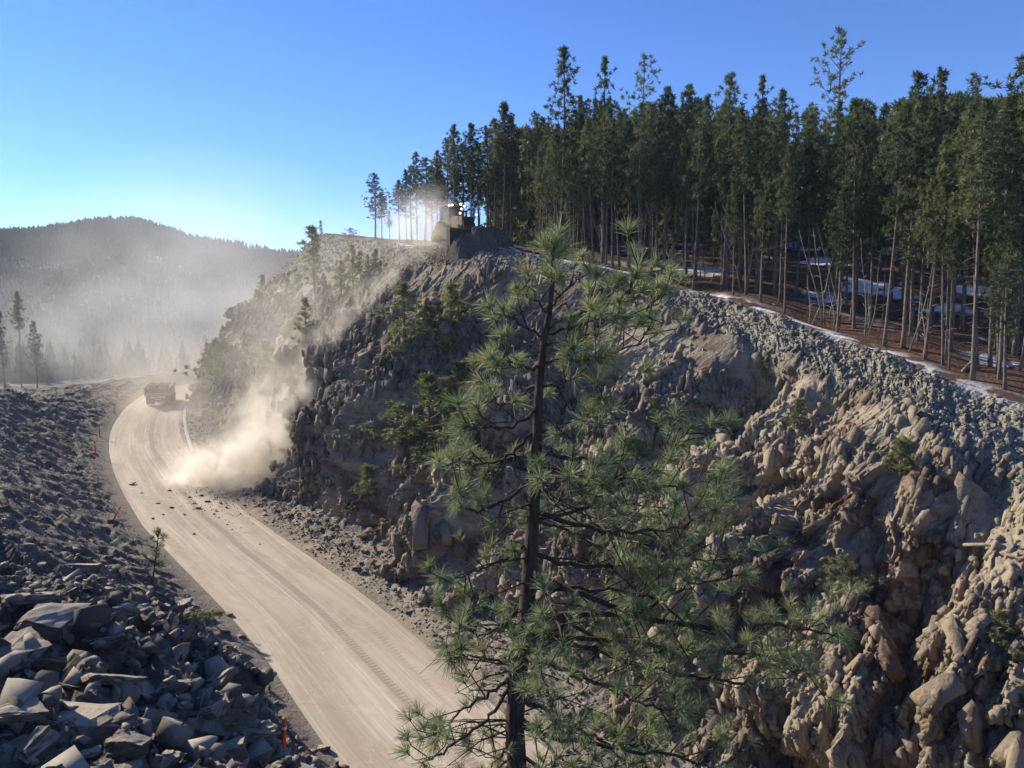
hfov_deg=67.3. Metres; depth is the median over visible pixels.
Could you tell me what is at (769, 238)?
young pine
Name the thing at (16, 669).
boulder
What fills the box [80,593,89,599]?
boulder
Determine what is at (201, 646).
boulder
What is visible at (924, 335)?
dead sapling
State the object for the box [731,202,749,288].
dead sapling
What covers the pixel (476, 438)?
shrub
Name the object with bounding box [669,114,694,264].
pine tree
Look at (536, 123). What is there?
pine tree
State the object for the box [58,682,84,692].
boulder
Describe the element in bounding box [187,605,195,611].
boulder
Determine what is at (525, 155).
pine tree
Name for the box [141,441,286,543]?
road grit
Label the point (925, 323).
dead sapling
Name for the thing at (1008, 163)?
pine tree
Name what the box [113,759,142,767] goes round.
boulder
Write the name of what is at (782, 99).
pine tree
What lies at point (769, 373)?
young pine
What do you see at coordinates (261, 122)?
sky
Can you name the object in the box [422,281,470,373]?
young pine
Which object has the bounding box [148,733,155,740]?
boulder
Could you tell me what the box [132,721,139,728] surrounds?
boulder
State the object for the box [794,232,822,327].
dead sapling
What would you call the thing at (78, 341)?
hillside wood
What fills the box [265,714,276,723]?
boulder
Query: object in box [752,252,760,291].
dead sapling
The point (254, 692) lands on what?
boulder
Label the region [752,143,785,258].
pine tree
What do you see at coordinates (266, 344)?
young pine
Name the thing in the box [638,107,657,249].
pine tree
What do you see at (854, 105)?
pine tree
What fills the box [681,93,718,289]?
pine tree
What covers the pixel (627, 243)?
dead sapling
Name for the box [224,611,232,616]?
boulder
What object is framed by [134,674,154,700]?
boulder
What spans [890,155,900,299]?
pine tree
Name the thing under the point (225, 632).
boulder
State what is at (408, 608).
boulder
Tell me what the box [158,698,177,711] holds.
boulder
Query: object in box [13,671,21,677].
boulder
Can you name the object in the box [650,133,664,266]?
pine tree
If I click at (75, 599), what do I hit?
boulder
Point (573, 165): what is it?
pine tree
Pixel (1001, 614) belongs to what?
young pine
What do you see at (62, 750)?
boulder
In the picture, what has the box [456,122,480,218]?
pine tree
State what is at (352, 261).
young pine
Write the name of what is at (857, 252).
pine tree
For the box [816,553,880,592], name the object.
shrub
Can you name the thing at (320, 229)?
young pine
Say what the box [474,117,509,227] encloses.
pine tree
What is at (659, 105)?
pine tree
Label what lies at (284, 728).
marker post
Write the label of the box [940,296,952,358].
dead sapling
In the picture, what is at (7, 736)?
boulder
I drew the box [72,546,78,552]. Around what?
boulder
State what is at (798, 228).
young pine
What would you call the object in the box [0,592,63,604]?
boulder
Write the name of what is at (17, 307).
pine tree
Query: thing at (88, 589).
boulder
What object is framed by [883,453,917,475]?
shrub
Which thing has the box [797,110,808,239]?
pine tree
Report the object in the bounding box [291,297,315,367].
young pine
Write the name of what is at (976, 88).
pine tree
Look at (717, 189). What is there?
pine tree
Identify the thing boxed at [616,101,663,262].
pine tree
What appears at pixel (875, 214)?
pine tree
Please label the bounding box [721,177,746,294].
pine tree
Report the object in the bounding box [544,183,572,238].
young pine
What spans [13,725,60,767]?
boulder
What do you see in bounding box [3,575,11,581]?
boulder
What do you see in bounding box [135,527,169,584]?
young pine
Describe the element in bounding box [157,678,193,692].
boulder
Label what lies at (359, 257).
young pine
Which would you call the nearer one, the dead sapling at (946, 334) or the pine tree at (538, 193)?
the dead sapling at (946, 334)
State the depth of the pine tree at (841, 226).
52.04 m
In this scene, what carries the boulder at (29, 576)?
on the rubble bank at (114, 658)
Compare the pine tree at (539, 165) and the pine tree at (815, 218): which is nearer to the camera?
the pine tree at (815, 218)
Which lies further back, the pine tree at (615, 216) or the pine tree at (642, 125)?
the pine tree at (615, 216)
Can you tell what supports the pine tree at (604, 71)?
on the ground
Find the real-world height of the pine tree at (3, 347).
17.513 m
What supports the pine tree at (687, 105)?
on the ground
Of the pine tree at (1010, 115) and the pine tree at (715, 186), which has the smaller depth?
the pine tree at (1010, 115)
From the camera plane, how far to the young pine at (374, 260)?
87.49 m
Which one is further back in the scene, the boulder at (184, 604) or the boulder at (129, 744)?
the boulder at (184, 604)
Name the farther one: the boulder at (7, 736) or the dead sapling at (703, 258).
the dead sapling at (703, 258)
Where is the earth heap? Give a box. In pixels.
[444,224,548,275]
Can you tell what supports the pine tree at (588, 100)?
on the ground
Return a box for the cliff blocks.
[185,257,1023,767]
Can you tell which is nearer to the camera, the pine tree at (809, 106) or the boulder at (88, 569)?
the boulder at (88, 569)
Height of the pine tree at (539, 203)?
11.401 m
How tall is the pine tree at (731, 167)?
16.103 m
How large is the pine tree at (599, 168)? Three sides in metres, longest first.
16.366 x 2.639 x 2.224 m
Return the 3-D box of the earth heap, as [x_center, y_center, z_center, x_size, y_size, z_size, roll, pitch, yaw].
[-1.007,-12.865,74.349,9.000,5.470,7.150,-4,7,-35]
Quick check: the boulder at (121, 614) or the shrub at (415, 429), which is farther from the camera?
the shrub at (415, 429)
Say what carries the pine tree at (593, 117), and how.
on the rock cliff
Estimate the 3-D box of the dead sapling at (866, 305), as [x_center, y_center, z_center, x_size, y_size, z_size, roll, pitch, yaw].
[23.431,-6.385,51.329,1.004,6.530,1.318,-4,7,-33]
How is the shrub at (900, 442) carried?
on the rock cliff
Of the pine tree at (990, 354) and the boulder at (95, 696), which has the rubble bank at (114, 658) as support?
the boulder at (95, 696)
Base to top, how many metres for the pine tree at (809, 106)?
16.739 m
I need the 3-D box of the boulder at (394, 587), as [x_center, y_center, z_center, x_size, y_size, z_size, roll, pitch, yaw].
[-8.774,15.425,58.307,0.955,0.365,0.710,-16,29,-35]
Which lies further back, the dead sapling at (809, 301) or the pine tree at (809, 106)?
the pine tree at (809, 106)
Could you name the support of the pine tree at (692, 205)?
on the rock cliff
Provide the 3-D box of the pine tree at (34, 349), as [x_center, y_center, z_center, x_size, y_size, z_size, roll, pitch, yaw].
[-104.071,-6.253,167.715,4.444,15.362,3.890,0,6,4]
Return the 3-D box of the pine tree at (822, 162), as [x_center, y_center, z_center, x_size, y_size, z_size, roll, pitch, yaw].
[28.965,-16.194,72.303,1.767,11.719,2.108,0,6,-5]
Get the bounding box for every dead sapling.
[592,211,604,263]
[622,209,628,266]
[645,204,662,273]
[689,235,700,279]
[692,223,708,278]
[711,198,733,281]
[715,213,740,291]
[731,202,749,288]
[742,207,749,285]
[744,220,755,290]
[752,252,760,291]
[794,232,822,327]
[802,279,818,323]
[811,231,825,326]
[812,258,839,323]
[816,225,840,326]
[819,285,834,330]
[829,230,850,316]
[835,287,845,326]
[860,291,872,330]
[861,247,873,336]
[866,252,881,334]
[908,263,933,352]
[915,298,935,357]
[919,300,925,345]
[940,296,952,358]
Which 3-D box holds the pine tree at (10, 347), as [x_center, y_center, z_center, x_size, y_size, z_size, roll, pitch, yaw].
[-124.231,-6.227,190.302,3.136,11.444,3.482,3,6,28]
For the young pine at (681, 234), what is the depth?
82.74 m
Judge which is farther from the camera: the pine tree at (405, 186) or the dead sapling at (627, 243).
the pine tree at (405, 186)
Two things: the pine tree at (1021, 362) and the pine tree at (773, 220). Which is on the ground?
the pine tree at (1021, 362)
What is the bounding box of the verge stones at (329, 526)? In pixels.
[181,402,702,767]
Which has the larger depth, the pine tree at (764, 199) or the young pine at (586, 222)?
the young pine at (586, 222)
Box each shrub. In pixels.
[172,338,246,394]
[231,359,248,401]
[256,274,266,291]
[333,400,439,451]
[341,227,356,237]
[405,305,445,339]
[430,431,508,479]
[436,360,473,394]
[643,395,663,425]
[782,397,813,427]
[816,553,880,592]
[877,436,916,480]
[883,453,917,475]
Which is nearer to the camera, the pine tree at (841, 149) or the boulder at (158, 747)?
the boulder at (158, 747)
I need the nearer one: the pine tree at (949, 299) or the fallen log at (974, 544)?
the fallen log at (974, 544)
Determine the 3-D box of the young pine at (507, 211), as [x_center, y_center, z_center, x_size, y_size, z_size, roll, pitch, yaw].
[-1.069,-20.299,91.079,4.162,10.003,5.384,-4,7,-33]
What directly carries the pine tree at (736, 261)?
on the rock cliff
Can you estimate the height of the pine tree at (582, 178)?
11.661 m
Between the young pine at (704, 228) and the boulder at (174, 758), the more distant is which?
the young pine at (704, 228)
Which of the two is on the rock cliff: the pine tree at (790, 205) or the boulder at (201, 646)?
the pine tree at (790, 205)
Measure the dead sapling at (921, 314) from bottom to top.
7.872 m
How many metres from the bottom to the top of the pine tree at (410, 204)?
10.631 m
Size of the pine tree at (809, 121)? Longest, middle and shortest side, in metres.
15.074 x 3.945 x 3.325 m
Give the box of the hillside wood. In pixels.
[0,214,302,383]
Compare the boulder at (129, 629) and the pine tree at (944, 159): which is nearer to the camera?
the boulder at (129, 629)
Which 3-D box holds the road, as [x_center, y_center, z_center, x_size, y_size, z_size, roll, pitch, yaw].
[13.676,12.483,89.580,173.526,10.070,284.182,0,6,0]
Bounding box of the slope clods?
[196,237,1023,767]
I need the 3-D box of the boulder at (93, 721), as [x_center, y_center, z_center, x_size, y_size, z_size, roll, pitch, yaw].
[-8.646,6.893,15.066,2.464,0.998,1.226,-9,12,21]
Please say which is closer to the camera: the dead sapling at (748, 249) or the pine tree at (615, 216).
the dead sapling at (748, 249)
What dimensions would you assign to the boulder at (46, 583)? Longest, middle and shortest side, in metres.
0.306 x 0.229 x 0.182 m
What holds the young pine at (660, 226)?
on the rock cliff
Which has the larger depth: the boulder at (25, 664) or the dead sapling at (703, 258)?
the dead sapling at (703, 258)
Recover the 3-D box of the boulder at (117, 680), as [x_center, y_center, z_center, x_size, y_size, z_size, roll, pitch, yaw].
[-9.040,6.713,17.401,1.450,0.296,0.940,13,-21,-21]
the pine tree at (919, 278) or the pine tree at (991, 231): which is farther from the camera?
the pine tree at (919, 278)
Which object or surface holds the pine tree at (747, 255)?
on the rock cliff
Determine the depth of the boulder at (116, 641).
19.63 m
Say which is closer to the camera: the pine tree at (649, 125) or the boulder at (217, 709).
the boulder at (217, 709)
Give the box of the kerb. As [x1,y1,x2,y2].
[183,406,195,451]
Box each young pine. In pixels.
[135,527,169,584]
[183,607,225,623]
[253,339,274,373]
[273,278,297,315]
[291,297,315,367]
[293,224,336,293]
[318,220,323,235]
[331,260,347,295]
[343,244,362,293]
[347,462,379,506]
[354,251,369,285]
[364,254,371,276]
[370,249,382,279]
[371,280,430,378]
[383,372,464,489]
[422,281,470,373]
[437,412,468,469]
[482,312,511,364]
[491,170,527,237]
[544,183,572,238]
[551,188,563,234]
[577,202,590,246]
[579,187,597,236]
[580,195,606,245]
[637,203,654,243]
[647,201,663,234]
[651,189,665,237]
[654,193,682,253]
[673,188,694,252]
[683,175,696,246]
[698,209,710,267]
[704,200,711,237]
[705,209,720,263]
[713,197,751,273]
[734,210,747,252]
[738,187,775,273]
[760,351,773,384]
[765,202,785,259]
[788,168,804,246]
[788,207,807,253]
[796,205,822,244]
[813,204,836,240]
[816,198,827,247]
[986,608,1023,681]
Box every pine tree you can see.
[0,311,11,387]
[4,336,15,374]
[6,291,29,386]
[24,321,44,387]
[361,173,396,239]
[374,192,390,239]
[384,211,393,239]
[387,180,409,242]
[387,214,870,767]
[392,166,421,242]
[400,169,411,242]
[402,152,427,243]
[406,157,443,243]
[421,165,443,242]
[424,150,449,244]
[429,137,465,210]
[437,123,464,204]
[442,143,478,215]
[449,182,460,204]
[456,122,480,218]
[460,145,500,224]
[462,161,475,214]
[465,124,519,226]
[469,195,476,218]
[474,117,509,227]
[474,161,501,226]
[487,100,522,229]
[496,150,503,228]
[498,117,525,242]
[500,136,528,237]
[518,111,549,247]
[518,159,526,244]
[519,136,531,235]
[526,124,549,242]
[526,140,550,247]
[529,122,548,245]
[530,115,548,236]
[530,167,544,253]
[532,149,545,249]
[536,146,558,255]
[539,44,592,252]
[543,128,564,221]
[543,133,568,254]
[547,123,565,229]
[557,109,592,246]
[557,163,587,259]
[562,125,581,247]
[562,126,580,248]
[564,112,592,255]
[571,94,587,253]
[572,115,609,262]
[574,178,589,260]
[576,136,589,260]
[578,97,595,245]
[586,55,620,263]
[588,99,605,229]
[589,123,599,242]
[591,144,609,232]
[593,122,631,267]
[594,112,607,245]
[595,100,607,248]
[595,104,621,264]
[596,169,605,239]
[598,94,627,266]
[613,110,624,237]
[614,121,643,267]
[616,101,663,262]
[616,108,632,244]
[618,51,661,262]
[618,151,638,215]
[619,113,638,253]
[620,116,636,240]
[630,136,637,244]
[632,103,669,258]
[633,113,639,215]
[633,173,649,247]
[635,151,663,275]
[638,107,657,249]
[643,101,669,231]
[643,148,670,265]
[644,84,691,272]
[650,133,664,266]
[651,102,679,251]
[653,83,711,276]
[662,122,674,251]
[665,116,679,246]
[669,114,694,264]
[669,142,690,280]
[675,106,703,268]
[680,120,718,259]
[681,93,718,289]
[685,97,707,219]
[685,109,715,280]
[695,70,755,284]
[706,128,720,223]
[710,110,721,254]
[710,140,738,288]
[712,144,731,291]
[713,98,740,279]
[713,147,735,271]
[714,104,757,294]
[716,115,739,270]
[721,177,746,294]
[723,154,747,263]
[729,152,752,289]
[731,133,761,280]
[738,104,775,274]
[744,74,775,291]
[747,130,753,270]
[747,150,780,301]
[751,88,810,294]
[752,100,771,258]
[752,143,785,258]
[752,149,775,269]
[755,114,772,260]
[767,106,802,300]
[767,117,786,271]
[767,143,810,313]
[770,112,784,280]
[773,198,793,281]
[787,113,831,294]
[787,144,798,267]
[790,111,802,214]
[791,25,866,292]
[792,141,827,302]
[795,106,828,258]
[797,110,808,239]
[798,101,817,243]
[800,106,822,248]
[802,182,824,274]
[808,117,874,323]
[808,121,836,277]
[814,144,839,298]
[816,151,827,271]
[817,139,830,251]
[819,99,848,298]
[821,184,863,331]
[827,97,881,320]
[829,110,879,328]
[830,97,881,306]
[831,97,868,308]
[851,162,901,326]
[867,123,877,235]
[871,100,936,346]
[872,122,896,270]
[873,148,887,260]
[875,101,892,223]
[876,96,906,256]
[878,179,900,322]
[880,143,952,348]
[881,128,930,304]
[883,89,941,323]
[885,69,955,317]
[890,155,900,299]
[892,101,935,335]
[897,99,927,277]
[906,113,947,340]
[912,133,964,360]
[915,171,962,364]
[918,92,945,285]
[922,65,965,323]
[927,127,992,351]
[928,101,968,353]
[928,114,951,306]
[928,124,975,316]
[931,191,957,327]
[938,93,1023,380]
[940,101,1009,370]
[940,216,966,369]
[941,71,1002,331]
[945,91,970,266]
[961,172,1023,366]
[966,132,1023,371]
[978,220,1023,389]
[980,117,1023,379]
[980,141,992,301]
[981,51,1023,351]
[983,91,1023,349]
[987,107,1020,290]
[992,91,1017,275]
[995,96,1023,356]
[1011,172,1023,371]
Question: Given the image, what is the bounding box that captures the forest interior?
[482,91,1023,279]
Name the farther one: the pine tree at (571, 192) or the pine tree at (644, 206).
the pine tree at (571, 192)
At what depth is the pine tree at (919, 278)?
67.21 m
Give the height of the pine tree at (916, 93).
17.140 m
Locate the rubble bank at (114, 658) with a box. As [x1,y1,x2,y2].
[0,369,338,767]
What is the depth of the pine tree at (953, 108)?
46.65 m
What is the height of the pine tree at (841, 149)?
15.192 m
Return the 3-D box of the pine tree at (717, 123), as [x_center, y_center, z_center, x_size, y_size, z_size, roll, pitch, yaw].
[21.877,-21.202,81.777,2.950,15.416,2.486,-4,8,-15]
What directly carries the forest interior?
on the rock cliff
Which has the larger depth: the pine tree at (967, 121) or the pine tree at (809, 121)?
the pine tree at (809, 121)
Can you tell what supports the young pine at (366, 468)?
on the rock cliff
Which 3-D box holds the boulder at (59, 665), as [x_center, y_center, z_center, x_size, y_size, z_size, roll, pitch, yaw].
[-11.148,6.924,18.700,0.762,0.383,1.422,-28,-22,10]
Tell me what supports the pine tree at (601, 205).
on the ground
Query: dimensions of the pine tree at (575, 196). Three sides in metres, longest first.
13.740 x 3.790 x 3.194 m
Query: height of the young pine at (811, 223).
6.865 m
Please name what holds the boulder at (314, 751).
on the rubble bank at (114, 658)
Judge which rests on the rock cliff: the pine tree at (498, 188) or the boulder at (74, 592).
the pine tree at (498, 188)
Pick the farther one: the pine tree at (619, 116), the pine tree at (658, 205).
the pine tree at (619, 116)
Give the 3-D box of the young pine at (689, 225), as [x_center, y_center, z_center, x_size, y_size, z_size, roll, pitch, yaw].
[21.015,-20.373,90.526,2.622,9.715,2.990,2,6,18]
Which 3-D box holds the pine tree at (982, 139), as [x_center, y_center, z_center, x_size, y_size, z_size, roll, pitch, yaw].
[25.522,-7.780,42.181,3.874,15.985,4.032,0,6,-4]
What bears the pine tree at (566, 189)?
on the rock cliff
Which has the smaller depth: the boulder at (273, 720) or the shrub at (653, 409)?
the boulder at (273, 720)
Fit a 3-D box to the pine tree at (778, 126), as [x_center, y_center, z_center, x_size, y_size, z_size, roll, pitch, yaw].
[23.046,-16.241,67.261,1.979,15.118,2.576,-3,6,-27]
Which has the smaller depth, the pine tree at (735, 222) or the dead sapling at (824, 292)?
the dead sapling at (824, 292)
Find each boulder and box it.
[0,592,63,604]
[0,623,13,630]
[0,626,52,668]
[0,697,49,724]
[0,733,14,739]
[1,733,27,753]
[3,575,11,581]
[9,666,22,672]
[11,576,23,584]
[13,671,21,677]
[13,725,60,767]
[14,602,91,644]
[22,568,33,582]
[22,661,31,669]
[23,543,37,546]
[24,725,41,733]
[30,657,66,672]
[36,720,59,725]
[43,580,50,586]
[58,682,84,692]
[58,701,122,761]
[58,747,66,753]
[61,563,102,577]
[67,587,80,598]
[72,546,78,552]
[72,597,79,602]
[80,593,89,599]
[80,745,102,758]
[81,672,147,686]
[82,585,94,592]
[82,688,105,703]
[83,596,104,604]
[87,632,129,649]
[95,758,111,767]
[103,729,151,759]
[110,606,127,622]
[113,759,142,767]
[123,599,136,603]
[124,625,136,633]
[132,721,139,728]
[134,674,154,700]
[140,614,148,624]
[140,660,147,667]
[142,708,177,733]
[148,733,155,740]
[150,634,156,642]
[154,743,161,750]
[156,611,168,618]
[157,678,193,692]
[158,630,165,635]
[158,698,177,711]
[161,750,186,767]
[164,603,171,609]
[171,597,191,611]
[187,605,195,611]
[187,699,227,719]
[188,687,225,742]
[196,636,208,651]
[206,666,239,690]
[220,692,235,706]
[221,629,230,635]
[222,735,249,766]
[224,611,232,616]
[230,722,238,727]
[236,719,278,742]
[237,634,245,637]
[249,690,258,694]
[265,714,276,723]
[270,751,284,762]
[273,763,286,767]
[308,748,318,753]
[317,744,330,751]
[351,566,360,570]
[390,582,401,591]
[401,602,413,614]
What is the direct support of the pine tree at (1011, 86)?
on the rock cliff
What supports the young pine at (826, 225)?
on the rock cliff
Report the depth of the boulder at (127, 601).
24.97 m
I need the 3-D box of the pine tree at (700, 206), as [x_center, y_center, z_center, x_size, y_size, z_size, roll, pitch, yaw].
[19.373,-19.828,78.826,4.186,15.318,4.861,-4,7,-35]
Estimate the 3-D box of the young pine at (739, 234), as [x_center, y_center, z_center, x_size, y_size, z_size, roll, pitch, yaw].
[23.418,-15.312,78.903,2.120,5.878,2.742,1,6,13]
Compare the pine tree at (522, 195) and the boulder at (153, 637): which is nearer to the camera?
the boulder at (153, 637)
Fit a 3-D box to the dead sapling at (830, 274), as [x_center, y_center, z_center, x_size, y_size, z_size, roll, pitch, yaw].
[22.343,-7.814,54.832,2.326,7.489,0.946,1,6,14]
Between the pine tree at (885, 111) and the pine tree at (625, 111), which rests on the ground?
the pine tree at (625, 111)
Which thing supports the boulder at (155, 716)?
on the rubble bank at (114, 658)
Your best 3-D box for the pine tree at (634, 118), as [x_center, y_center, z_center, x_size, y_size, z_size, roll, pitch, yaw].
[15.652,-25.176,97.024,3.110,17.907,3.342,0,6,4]
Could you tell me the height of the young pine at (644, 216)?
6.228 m
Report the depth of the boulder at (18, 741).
13.11 m
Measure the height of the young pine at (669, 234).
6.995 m
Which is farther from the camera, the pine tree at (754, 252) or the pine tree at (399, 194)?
the pine tree at (399, 194)
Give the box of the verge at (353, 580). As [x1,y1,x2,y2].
[179,400,699,767]
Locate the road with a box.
[108,384,567,767]
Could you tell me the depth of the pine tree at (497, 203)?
94.16 m
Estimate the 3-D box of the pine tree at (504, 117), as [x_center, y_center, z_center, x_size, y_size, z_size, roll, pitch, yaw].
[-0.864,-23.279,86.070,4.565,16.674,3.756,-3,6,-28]
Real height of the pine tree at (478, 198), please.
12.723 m
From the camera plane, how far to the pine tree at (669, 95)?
69.90 m
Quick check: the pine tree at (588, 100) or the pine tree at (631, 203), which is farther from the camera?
the pine tree at (588, 100)
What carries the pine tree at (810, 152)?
on the ground
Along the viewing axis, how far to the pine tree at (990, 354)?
46.32 m
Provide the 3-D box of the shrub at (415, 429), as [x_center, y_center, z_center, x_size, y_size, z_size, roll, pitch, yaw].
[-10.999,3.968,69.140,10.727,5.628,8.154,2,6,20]
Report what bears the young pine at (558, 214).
on the rock cliff
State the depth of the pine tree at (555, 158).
71.42 m
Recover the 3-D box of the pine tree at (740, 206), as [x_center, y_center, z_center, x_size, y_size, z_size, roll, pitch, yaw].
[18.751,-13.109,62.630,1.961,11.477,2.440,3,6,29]
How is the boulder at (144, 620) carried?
on the rubble bank at (114, 658)
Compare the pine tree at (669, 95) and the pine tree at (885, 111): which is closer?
the pine tree at (669, 95)
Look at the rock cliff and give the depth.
51.67 m
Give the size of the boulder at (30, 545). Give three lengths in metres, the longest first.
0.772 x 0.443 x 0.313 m
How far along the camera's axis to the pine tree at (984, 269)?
62.38 m
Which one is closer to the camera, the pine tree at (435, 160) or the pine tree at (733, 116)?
the pine tree at (733, 116)
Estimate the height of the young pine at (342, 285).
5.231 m
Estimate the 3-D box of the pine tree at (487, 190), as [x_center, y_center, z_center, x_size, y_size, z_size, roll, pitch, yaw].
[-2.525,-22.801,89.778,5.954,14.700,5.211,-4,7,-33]
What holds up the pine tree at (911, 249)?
on the rock cliff
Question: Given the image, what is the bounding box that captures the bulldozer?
[431,203,478,246]
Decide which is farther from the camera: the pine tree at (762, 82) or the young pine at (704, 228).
the young pine at (704, 228)
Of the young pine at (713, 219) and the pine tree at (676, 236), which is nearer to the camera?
the young pine at (713, 219)
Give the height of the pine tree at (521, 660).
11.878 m
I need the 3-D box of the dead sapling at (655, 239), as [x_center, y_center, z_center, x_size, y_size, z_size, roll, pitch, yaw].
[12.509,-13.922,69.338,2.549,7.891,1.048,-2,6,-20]
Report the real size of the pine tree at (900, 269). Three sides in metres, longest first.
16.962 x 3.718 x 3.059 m
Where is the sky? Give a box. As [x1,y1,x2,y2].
[0,0,1023,250]
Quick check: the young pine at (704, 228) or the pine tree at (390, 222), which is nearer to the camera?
the young pine at (704, 228)
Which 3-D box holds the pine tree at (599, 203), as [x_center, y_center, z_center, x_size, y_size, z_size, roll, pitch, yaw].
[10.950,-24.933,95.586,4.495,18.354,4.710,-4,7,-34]
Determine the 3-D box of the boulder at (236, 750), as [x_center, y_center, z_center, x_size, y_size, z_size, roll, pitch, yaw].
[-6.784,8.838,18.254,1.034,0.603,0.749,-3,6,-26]
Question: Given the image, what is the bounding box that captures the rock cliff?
[188,230,1023,767]
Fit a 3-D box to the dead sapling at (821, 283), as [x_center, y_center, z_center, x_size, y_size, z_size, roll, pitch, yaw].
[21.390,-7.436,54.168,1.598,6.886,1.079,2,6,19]
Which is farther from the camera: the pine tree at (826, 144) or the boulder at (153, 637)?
the pine tree at (826, 144)
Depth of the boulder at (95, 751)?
13.43 m
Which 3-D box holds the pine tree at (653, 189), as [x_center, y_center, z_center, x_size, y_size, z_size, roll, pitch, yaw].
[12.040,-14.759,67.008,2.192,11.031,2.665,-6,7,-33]
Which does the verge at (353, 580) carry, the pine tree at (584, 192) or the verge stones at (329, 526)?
the verge stones at (329, 526)
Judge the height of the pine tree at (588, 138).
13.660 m
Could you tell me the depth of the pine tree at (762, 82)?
62.43 m
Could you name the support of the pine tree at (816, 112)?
on the ground
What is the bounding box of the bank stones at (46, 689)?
[0,383,349,767]
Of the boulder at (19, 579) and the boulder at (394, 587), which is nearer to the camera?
the boulder at (19, 579)
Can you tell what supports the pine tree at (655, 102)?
on the rock cliff
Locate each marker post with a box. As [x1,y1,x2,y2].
[111,507,120,522]
[281,717,286,747]
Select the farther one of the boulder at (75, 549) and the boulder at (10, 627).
the boulder at (75, 549)
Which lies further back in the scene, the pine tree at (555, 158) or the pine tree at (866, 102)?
the pine tree at (555, 158)
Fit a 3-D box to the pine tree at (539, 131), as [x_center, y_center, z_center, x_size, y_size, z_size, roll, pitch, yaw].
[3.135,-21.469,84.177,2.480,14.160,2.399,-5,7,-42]
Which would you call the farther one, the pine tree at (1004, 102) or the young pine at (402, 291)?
the young pine at (402, 291)
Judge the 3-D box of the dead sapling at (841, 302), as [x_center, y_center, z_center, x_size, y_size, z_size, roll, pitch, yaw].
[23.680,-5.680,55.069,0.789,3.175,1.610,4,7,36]
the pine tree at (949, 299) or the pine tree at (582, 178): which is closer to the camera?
the pine tree at (949, 299)
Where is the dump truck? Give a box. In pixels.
[143,381,175,404]
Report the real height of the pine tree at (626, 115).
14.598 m
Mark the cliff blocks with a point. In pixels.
(979, 741)
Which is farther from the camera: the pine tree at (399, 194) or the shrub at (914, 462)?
the pine tree at (399, 194)
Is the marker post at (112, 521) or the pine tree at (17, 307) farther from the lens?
the pine tree at (17, 307)
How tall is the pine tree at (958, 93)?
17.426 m
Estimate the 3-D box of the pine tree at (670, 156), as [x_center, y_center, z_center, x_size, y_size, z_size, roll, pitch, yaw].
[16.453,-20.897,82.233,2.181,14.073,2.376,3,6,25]
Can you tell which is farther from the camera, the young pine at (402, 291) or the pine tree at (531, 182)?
the pine tree at (531, 182)
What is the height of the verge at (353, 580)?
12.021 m
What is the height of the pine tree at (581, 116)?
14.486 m
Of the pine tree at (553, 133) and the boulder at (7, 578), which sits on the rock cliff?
the pine tree at (553, 133)
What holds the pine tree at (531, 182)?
on the rock cliff
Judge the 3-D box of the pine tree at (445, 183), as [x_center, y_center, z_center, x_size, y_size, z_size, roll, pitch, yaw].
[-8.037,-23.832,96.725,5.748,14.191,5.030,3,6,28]
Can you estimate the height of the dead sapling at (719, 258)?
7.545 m
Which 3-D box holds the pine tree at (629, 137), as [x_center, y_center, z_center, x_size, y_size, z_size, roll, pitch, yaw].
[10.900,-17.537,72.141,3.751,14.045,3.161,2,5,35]
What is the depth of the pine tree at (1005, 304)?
40.66 m
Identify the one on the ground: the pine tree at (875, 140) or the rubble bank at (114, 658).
the rubble bank at (114, 658)
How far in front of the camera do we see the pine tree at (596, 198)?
91.82 m
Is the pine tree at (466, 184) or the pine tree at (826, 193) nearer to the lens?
the pine tree at (826, 193)
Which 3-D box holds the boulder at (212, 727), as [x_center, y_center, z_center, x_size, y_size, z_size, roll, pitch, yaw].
[-8.001,8.653,19.004,2.039,0.980,1.537,-40,34,-8]
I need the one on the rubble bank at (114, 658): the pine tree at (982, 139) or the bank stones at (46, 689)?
the bank stones at (46, 689)
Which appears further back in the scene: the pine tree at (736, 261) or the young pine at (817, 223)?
the young pine at (817, 223)
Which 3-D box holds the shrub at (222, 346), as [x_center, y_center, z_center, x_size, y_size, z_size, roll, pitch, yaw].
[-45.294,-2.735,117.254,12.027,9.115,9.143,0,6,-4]
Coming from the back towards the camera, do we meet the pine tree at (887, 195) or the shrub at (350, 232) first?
the shrub at (350, 232)
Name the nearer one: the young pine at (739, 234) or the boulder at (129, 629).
the boulder at (129, 629)
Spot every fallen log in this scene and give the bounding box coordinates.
[772,303,801,311]
[959,538,1023,549]
[961,347,994,371]
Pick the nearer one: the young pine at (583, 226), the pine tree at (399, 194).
the young pine at (583, 226)
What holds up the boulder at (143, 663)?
on the rubble bank at (114, 658)
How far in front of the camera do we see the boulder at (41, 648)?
18.32 m
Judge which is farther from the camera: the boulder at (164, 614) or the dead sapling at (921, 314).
the dead sapling at (921, 314)
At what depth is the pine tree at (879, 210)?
77.00 m
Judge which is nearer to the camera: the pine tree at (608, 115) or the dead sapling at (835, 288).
the dead sapling at (835, 288)
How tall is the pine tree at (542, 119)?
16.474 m
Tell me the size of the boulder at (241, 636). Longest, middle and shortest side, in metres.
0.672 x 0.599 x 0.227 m
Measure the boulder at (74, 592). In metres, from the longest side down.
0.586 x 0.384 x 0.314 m
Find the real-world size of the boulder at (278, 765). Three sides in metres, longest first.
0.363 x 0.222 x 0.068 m
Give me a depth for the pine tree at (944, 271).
54.47 m
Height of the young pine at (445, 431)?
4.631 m
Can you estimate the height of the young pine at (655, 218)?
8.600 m

